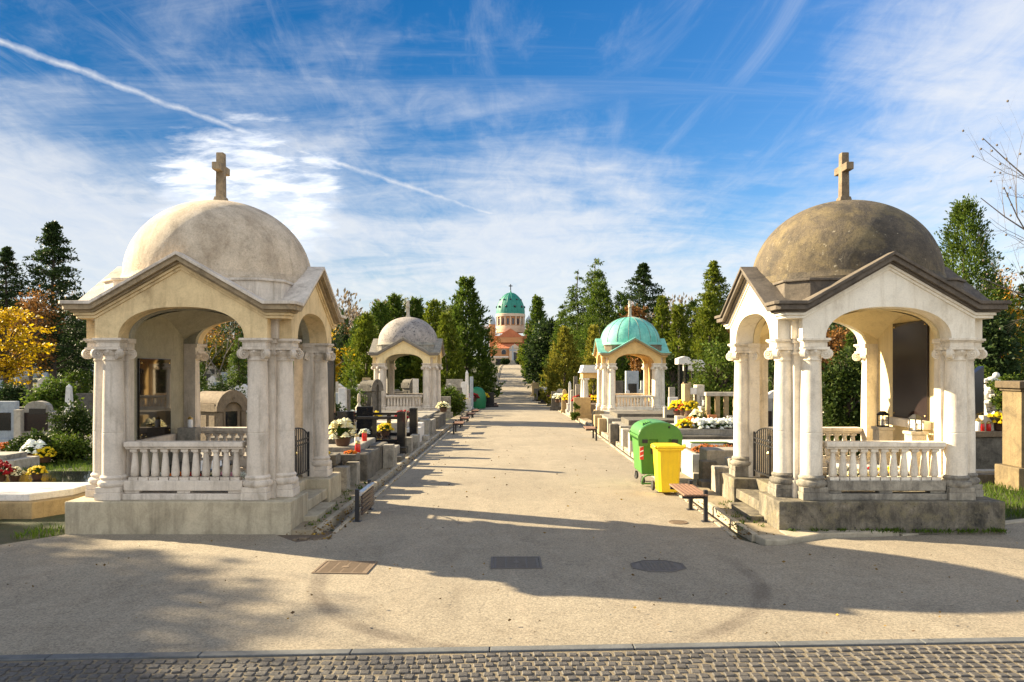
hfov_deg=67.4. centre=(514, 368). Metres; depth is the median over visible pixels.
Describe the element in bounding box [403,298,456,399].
thuja tree
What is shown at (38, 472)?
flower pot
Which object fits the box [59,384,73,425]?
obelisk
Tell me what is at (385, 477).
pavement kerb
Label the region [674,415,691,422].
plinth
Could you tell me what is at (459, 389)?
headstone
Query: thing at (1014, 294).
birch tree
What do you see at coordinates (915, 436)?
pedestal
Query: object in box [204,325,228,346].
broadleaf tree
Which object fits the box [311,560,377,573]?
manhole cover
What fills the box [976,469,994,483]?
kerb row
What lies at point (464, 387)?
headstone
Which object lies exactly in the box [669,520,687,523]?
manhole cover
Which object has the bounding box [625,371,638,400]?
headstone
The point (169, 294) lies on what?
domed pavilion
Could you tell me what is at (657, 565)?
manhole cover
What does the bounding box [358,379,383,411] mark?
tomb house
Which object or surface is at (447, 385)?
headstone
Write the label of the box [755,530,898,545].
kerb corner
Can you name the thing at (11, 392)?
slope bush
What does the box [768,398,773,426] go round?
headstone
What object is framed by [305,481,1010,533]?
weeds
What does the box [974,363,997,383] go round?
shrub
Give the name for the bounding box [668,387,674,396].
headstone
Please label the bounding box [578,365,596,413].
temple tomb
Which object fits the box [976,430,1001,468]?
retaining wall
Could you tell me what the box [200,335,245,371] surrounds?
broadleaf tree
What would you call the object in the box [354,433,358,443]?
grave candle
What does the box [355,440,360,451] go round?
grave candle
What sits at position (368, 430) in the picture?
flower pot
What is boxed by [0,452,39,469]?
slab grave
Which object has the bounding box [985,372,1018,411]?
shrub
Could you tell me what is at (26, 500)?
slab grave
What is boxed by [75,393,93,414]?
headstone
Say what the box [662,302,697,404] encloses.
thuja tree
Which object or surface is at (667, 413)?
headstone
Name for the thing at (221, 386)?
round bush
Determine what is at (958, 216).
fir tree
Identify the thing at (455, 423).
park bench
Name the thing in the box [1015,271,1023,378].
fir tree
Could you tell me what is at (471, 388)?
headstone
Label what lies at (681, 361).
black pillar monument
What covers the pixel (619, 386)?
headstone
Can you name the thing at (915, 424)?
grave lantern
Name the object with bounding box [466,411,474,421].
park bench
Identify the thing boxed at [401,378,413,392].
tomb house
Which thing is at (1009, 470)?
stone pillar
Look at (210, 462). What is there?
slab grave
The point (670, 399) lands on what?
headstone
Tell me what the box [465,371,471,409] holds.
obelisk
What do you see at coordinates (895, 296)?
domed pavilion
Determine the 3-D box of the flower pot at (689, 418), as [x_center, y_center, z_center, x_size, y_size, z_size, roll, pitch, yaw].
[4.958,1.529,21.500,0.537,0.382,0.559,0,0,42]
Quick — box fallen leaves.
[7,417,1023,633]
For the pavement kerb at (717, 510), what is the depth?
12.73 m
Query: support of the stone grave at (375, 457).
on the ground at (8, 527)
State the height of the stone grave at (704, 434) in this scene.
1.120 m
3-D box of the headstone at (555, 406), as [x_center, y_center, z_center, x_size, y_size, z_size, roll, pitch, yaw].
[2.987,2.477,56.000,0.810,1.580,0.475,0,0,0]
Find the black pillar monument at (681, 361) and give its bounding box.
[675,356,690,401]
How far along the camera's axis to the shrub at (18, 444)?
20.31 m
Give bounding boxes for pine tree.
[0,246,48,385]
[7,220,92,383]
[618,262,675,380]
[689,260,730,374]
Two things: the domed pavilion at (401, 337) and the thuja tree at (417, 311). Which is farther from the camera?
the thuja tree at (417, 311)
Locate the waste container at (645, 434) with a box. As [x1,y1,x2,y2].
[629,419,682,484]
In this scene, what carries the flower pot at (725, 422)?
on the stone grave at (704, 434)
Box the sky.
[0,0,1023,355]
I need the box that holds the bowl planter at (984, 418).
[978,415,1000,430]
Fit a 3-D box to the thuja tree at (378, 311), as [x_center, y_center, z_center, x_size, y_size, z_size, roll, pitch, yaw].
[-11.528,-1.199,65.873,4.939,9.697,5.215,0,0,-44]
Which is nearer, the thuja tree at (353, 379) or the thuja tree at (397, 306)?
the thuja tree at (353, 379)
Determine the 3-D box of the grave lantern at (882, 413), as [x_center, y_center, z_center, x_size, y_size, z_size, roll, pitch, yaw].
[6.330,0.866,13.200,0.150,0.266,0.150,0,0,-20]
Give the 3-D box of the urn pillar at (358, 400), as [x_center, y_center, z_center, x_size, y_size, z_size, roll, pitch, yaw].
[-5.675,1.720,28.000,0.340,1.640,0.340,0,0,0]
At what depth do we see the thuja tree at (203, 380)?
39.99 m
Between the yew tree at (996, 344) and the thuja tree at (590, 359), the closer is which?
the yew tree at (996, 344)
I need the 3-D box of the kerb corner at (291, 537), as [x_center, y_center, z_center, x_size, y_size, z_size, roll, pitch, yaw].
[-3.075,2.439,11.050,0.950,0.001,0.900,0,0,0]
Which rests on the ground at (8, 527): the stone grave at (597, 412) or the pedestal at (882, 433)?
the stone grave at (597, 412)
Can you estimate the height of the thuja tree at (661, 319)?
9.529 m
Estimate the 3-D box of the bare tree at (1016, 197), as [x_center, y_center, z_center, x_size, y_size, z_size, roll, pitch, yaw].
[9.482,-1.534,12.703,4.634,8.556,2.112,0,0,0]
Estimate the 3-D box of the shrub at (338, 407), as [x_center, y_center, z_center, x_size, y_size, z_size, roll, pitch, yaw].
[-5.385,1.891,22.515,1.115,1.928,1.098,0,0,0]
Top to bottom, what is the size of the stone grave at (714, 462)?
1.040 m
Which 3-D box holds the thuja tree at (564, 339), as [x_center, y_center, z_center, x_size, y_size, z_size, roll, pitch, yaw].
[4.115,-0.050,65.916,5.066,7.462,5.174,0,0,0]
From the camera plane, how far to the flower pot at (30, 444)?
19.85 m
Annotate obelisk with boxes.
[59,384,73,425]
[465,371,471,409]
[566,382,570,413]
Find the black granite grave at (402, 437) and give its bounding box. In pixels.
[336,406,419,453]
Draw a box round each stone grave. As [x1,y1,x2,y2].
[201,452,359,490]
[211,433,396,480]
[355,419,429,441]
[381,411,445,428]
[382,415,435,434]
[592,410,609,423]
[679,428,768,439]
[697,447,732,494]
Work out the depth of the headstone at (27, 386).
55.37 m
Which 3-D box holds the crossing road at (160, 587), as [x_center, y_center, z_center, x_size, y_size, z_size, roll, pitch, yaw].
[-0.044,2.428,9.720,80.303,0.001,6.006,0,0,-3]
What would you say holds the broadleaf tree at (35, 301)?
on the ground at (8, 527)
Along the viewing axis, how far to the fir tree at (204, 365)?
70.42 m
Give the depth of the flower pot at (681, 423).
20.79 m
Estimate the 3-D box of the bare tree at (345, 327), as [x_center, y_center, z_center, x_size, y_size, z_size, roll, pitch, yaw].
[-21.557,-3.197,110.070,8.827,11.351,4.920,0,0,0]
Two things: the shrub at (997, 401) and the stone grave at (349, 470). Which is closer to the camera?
the stone grave at (349, 470)
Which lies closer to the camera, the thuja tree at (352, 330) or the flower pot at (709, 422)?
the flower pot at (709, 422)
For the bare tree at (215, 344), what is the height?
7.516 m
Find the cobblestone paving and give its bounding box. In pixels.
[0,644,1023,681]
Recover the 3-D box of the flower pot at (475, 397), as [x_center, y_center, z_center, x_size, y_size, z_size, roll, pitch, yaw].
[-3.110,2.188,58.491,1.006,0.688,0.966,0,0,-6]
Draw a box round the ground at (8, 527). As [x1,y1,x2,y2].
[0,357,1023,654]
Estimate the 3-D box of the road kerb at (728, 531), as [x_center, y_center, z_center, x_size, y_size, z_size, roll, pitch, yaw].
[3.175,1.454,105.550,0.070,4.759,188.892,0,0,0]
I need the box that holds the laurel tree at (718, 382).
[683,336,734,417]
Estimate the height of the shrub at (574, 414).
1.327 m
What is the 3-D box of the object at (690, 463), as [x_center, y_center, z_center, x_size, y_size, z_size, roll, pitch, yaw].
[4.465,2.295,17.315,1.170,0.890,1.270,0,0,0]
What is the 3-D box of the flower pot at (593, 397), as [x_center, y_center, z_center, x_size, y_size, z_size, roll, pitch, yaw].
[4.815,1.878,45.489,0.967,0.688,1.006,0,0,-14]
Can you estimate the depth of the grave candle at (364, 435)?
18.35 m
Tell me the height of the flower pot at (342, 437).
0.643 m
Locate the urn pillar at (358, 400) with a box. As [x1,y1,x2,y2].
[355,393,360,409]
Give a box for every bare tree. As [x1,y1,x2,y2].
[202,324,239,376]
[203,322,236,380]
[334,311,367,336]
[485,324,501,347]
[960,96,1023,329]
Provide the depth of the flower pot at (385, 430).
23.48 m
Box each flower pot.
[0,442,8,451]
[0,459,15,481]
[5,466,25,480]
[19,439,52,455]
[25,465,48,479]
[33,446,56,462]
[329,417,357,445]
[359,428,369,434]
[377,423,393,435]
[435,401,450,411]
[473,393,479,401]
[552,393,559,401]
[556,393,561,402]
[562,394,567,402]
[590,395,596,402]
[667,400,681,414]
[675,404,685,415]
[675,418,693,427]
[680,400,699,415]
[685,416,696,423]
[689,409,704,418]
[692,418,707,428]
[701,418,716,428]
[711,418,726,428]
[718,418,731,428]
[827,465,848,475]
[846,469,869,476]
[992,411,1001,430]
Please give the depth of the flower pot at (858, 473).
12.09 m
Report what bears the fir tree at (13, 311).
on the ground at (8, 527)
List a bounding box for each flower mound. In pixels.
[344,450,356,453]
[691,445,707,451]
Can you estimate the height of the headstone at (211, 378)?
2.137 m
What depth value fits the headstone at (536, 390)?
83.85 m
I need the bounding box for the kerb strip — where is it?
[0,637,1023,660]
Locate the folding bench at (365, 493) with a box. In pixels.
[353,479,374,521]
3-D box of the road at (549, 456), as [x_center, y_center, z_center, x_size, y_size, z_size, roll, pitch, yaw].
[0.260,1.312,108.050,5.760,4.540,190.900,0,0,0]
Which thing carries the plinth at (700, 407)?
on the ground at (8, 527)
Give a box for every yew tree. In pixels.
[521,316,567,388]
[974,295,1023,377]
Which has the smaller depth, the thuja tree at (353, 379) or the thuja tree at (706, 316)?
the thuja tree at (353, 379)
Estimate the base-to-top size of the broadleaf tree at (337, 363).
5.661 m
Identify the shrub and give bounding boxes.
[0,427,57,453]
[39,428,92,463]
[336,402,346,420]
[570,402,579,419]
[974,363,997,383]
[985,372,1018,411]
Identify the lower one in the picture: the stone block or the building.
the stone block
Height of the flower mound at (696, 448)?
0.164 m
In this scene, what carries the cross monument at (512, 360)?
on the ground at (8, 527)
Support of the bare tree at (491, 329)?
on the ground at (8, 527)
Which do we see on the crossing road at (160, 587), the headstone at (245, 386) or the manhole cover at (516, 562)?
the manhole cover at (516, 562)
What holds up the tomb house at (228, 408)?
on the ground at (8, 527)
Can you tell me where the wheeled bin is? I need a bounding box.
[651,443,685,491]
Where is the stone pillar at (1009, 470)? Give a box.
[995,381,1023,491]
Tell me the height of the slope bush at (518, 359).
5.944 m
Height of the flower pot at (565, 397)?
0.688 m
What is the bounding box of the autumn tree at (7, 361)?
[0,306,59,386]
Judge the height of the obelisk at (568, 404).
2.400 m
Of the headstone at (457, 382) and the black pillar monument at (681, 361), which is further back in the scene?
the headstone at (457, 382)
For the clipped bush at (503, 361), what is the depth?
206.45 m
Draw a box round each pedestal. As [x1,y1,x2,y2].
[177,427,200,461]
[871,426,894,463]
[902,430,928,475]
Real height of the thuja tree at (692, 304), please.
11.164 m
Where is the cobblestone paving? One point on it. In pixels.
(251, 670)
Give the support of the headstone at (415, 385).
on the ground at (8, 527)
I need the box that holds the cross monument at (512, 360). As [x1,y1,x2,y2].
[508,346,517,364]
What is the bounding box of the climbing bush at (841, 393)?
[821,339,861,455]
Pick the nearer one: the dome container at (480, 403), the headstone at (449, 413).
the headstone at (449, 413)
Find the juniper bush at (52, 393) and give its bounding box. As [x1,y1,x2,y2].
[18,373,85,413]
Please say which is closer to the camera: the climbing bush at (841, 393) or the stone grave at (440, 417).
the climbing bush at (841, 393)
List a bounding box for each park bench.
[453,420,464,433]
[460,415,469,427]
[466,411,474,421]
[583,424,596,440]
[669,480,709,521]
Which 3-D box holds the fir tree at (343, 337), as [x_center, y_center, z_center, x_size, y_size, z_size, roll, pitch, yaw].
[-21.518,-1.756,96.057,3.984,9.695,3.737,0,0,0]
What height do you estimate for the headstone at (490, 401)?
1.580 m
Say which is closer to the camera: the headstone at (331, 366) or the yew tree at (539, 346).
the headstone at (331, 366)
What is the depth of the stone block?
20.14 m
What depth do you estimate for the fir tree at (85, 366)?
61.66 m
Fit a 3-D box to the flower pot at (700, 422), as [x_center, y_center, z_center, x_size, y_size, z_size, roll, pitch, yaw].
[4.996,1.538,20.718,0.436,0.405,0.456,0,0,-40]
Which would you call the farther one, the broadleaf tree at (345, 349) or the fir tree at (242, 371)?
the broadleaf tree at (345, 349)
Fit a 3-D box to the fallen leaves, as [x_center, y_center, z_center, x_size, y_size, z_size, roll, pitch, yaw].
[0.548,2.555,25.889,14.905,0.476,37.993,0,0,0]
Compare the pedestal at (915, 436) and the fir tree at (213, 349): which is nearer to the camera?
the pedestal at (915, 436)
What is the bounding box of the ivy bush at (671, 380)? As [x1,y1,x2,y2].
[664,350,683,406]
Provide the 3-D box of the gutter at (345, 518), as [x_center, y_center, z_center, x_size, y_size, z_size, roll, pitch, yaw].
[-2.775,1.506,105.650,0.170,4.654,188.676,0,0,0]
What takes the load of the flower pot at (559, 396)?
on the slab grave
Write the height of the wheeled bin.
0.961 m
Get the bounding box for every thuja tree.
[199,362,207,391]
[336,316,372,384]
[340,311,379,387]
[344,368,358,398]
[347,299,410,390]
[384,292,419,388]
[395,295,424,388]
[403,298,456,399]
[412,299,474,377]
[420,311,474,392]
[446,276,505,397]
[516,294,547,383]
[533,325,588,405]
[570,278,635,392]
[578,324,600,395]
[606,290,642,392]
[641,294,681,405]
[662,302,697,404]
[677,298,706,359]
[687,290,733,380]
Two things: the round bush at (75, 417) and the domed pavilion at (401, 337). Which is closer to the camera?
the round bush at (75, 417)
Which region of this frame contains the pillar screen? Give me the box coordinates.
[704,392,733,418]
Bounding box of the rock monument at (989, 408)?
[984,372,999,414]
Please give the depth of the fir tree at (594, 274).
87.63 m
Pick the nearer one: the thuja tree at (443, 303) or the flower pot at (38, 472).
the flower pot at (38, 472)
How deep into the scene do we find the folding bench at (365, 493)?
12.44 m
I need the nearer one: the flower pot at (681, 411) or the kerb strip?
the kerb strip
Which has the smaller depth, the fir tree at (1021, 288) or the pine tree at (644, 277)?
the fir tree at (1021, 288)
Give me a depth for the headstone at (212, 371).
92.98 m
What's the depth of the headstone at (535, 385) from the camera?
95.85 m
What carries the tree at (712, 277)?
on the ground at (8, 527)
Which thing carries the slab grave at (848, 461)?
on the domed pavilion at (895, 296)
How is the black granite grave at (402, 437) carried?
on the ground at (8, 527)
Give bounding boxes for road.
[0,516,1023,654]
[359,365,702,515]
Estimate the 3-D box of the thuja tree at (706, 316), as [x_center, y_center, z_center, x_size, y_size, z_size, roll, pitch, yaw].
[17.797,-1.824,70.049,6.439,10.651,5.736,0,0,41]
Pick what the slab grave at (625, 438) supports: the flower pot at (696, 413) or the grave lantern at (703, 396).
the flower pot at (696, 413)
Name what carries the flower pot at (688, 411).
on the plinth at (677, 417)
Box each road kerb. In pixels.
[333,365,503,532]
[534,381,735,535]
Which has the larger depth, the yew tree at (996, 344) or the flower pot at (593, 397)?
the flower pot at (593, 397)
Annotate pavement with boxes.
[291,365,500,534]
[561,408,784,534]
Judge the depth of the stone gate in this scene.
24.20 m
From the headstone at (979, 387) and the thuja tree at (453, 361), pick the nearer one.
the headstone at (979, 387)
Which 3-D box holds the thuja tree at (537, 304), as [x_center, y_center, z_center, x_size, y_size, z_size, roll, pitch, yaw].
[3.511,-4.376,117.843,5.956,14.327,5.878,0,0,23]
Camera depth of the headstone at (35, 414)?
24.45 m
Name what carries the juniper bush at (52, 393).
on the ground at (8, 527)
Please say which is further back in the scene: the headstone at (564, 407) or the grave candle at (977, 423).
the headstone at (564, 407)
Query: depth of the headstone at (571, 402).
48.38 m
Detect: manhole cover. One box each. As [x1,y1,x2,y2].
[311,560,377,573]
[491,556,542,568]
[630,560,686,571]
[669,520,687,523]
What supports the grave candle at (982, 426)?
on the retaining wall
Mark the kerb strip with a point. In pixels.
(386, 651)
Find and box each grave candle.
[187,416,192,427]
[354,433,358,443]
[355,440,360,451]
[362,430,366,440]
[975,418,981,430]
[980,421,984,430]
[986,421,990,430]
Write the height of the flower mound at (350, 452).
0.092 m
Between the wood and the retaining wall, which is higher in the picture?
the wood
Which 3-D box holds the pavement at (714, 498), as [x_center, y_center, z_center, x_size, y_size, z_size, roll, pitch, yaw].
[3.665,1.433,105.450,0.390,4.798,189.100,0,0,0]
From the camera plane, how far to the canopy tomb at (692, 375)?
28.70 m
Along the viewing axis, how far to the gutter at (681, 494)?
13.47 m
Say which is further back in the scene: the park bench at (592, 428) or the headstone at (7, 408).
the park bench at (592, 428)
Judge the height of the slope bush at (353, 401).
2.234 m
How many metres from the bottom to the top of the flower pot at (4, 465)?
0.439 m
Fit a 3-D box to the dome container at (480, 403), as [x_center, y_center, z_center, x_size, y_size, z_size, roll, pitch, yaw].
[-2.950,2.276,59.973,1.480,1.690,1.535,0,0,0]
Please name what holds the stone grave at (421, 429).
on the ground at (8, 527)
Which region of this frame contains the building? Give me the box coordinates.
[488,356,508,364]
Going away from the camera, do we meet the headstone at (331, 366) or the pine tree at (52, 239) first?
the headstone at (331, 366)
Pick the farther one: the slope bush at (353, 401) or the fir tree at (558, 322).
the fir tree at (558, 322)
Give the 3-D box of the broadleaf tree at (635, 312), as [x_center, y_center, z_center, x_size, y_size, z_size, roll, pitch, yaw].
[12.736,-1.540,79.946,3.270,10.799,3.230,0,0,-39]
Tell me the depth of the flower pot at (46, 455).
19.80 m
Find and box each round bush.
[45,398,92,443]
[200,374,247,421]
[768,361,774,391]
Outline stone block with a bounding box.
[395,445,404,461]
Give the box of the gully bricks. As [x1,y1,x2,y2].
[292,537,329,540]
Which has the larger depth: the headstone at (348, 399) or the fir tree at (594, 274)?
the fir tree at (594, 274)
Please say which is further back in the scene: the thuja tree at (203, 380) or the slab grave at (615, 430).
the thuja tree at (203, 380)
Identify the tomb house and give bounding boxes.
[200,390,246,440]
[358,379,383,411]
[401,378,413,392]
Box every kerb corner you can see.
[278,531,332,541]
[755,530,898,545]
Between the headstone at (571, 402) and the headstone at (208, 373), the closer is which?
the headstone at (571, 402)
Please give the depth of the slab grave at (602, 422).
30.07 m
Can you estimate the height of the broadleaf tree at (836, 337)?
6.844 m
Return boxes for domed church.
[489,284,531,362]
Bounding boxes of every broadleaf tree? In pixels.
[0,284,71,395]
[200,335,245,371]
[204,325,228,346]
[331,329,359,365]
[333,347,346,381]
[376,296,410,326]
[619,302,650,372]
[821,325,851,372]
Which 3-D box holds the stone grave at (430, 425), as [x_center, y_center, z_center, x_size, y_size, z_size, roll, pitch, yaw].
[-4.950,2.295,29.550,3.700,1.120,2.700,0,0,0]
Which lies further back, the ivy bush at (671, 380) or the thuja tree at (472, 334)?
the thuja tree at (472, 334)
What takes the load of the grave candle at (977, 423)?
on the retaining wall
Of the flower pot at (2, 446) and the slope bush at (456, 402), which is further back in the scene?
the slope bush at (456, 402)
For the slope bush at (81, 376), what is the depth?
49.79 m
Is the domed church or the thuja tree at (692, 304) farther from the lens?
the domed church
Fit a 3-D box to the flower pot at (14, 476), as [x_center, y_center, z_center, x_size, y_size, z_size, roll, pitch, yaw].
[-9.905,2.077,15.197,0.403,0.286,0.419,0,0,7]
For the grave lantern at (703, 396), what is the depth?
22.95 m
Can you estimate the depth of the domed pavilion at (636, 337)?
37.33 m
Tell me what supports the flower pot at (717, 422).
on the stone grave at (704, 434)
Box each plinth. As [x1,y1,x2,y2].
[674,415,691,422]
[698,406,710,416]
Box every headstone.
[0,401,18,443]
[11,409,23,443]
[12,401,58,440]
[17,381,28,395]
[38,376,49,386]
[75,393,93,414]
[206,371,212,383]
[208,366,216,377]
[208,376,216,389]
[239,384,247,411]
[327,348,335,430]
[338,388,346,410]
[347,389,349,410]
[413,379,418,398]
[441,396,452,417]
[446,379,462,387]
[446,384,456,413]
[456,387,462,412]
[461,382,467,410]
[470,377,473,408]
[486,392,498,406]
[531,383,538,395]
[532,388,542,400]
[550,391,560,410]
[560,389,566,413]
[569,390,572,412]
[570,397,591,419]
[573,376,577,411]
[575,384,580,396]
[615,381,623,403]
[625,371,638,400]
[663,407,674,417]
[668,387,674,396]
[668,397,677,405]
[768,390,773,397]
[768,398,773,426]
[974,366,983,419]
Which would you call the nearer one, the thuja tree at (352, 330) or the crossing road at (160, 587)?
the crossing road at (160, 587)
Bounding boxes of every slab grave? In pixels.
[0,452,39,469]
[0,482,89,518]
[4,471,92,481]
[149,460,232,475]
[594,410,662,435]
[609,417,673,445]
[621,423,678,456]
[680,440,858,467]
[826,460,908,475]
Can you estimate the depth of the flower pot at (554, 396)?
55.34 m
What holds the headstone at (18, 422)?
on the ground at (8, 527)
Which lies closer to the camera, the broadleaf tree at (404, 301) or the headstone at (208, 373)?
the headstone at (208, 373)
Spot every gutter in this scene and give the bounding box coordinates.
[334,368,500,528]
[597,433,728,528]
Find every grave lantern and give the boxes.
[700,393,704,406]
[876,411,888,426]
[909,414,922,431]
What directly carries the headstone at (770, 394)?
on the ground at (8, 527)
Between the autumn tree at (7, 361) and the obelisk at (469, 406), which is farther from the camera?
the obelisk at (469, 406)
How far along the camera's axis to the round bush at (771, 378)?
29.95 m
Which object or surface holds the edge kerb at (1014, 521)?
on the ground at (8, 527)
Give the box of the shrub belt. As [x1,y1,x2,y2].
[35,308,1022,382]
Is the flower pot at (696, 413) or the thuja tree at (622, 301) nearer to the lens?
the flower pot at (696, 413)
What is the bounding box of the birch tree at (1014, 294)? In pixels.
[990,267,1023,370]
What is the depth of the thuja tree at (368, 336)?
61.39 m
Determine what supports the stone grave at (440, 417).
on the ground at (8, 527)
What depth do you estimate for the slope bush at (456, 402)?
45.78 m
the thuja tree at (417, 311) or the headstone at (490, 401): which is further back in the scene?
the thuja tree at (417, 311)
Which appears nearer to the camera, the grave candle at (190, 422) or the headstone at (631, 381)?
the grave candle at (190, 422)
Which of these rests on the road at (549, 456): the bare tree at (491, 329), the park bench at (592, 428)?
the park bench at (592, 428)
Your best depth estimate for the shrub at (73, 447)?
20.47 m
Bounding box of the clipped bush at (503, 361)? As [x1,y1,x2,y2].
[500,357,506,364]
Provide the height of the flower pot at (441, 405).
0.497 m
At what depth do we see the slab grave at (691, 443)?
18.83 m
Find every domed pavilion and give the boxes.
[58,152,345,534]
[367,300,445,411]
[592,300,670,409]
[714,152,1011,534]
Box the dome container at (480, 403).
[469,387,485,408]
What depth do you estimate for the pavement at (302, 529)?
14.20 m
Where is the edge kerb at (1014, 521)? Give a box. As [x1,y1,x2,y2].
[899,518,1023,535]
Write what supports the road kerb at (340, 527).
on the ground at (8, 527)
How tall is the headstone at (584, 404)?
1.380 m
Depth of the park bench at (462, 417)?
33.65 m
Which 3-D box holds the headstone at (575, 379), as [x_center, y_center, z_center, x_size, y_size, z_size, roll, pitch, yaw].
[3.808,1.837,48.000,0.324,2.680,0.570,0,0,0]
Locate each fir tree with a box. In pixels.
[0,280,36,379]
[56,292,93,390]
[199,349,209,384]
[204,330,225,371]
[224,330,247,386]
[336,319,349,385]
[535,300,575,387]
[546,271,585,386]
[547,258,628,389]
[838,326,861,402]
[934,193,1023,380]
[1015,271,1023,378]
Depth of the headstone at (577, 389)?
45.85 m
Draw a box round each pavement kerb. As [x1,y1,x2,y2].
[315,365,502,532]
[561,409,757,541]
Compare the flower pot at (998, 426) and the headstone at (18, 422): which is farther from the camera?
the headstone at (18, 422)
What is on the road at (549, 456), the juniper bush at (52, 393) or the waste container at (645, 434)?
the waste container at (645, 434)
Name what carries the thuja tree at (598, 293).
on the ground at (8, 527)
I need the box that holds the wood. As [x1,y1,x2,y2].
[4,284,1022,345]
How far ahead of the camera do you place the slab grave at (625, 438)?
23.80 m
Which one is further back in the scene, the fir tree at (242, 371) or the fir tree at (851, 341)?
the fir tree at (242, 371)
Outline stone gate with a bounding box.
[681,384,703,415]
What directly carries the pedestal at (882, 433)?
on the domed pavilion at (895, 296)
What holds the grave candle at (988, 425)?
on the retaining wall
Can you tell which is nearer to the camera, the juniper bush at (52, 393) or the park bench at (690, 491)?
the park bench at (690, 491)
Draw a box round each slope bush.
[0,381,31,406]
[59,366,93,392]
[348,386,367,410]
[441,385,467,415]
[516,344,530,367]
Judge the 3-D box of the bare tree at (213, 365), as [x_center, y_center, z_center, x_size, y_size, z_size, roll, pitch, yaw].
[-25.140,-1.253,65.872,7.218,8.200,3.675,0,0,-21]
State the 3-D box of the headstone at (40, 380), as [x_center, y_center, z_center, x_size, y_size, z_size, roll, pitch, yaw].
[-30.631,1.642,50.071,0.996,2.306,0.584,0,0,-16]
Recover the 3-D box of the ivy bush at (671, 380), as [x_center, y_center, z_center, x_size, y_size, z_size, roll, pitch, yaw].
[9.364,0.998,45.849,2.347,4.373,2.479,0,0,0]
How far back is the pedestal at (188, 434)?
13.40 m
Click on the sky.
(409, 148)
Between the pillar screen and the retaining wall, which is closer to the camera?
the retaining wall
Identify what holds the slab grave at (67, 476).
on the ground at (8, 527)
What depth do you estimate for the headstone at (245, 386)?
49.99 m
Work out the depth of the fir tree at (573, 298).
89.75 m
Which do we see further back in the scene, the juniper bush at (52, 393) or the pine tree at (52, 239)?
the pine tree at (52, 239)
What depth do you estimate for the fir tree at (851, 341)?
43.94 m
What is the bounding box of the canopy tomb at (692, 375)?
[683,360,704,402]
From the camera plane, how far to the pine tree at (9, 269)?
57.88 m
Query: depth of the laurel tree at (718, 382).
24.71 m
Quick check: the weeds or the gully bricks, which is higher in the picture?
the weeds
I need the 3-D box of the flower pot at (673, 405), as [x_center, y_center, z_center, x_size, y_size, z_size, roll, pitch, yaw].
[5.241,1.242,24.593,0.698,0.497,0.727,0,0,-3]
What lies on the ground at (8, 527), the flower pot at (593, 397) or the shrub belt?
the shrub belt

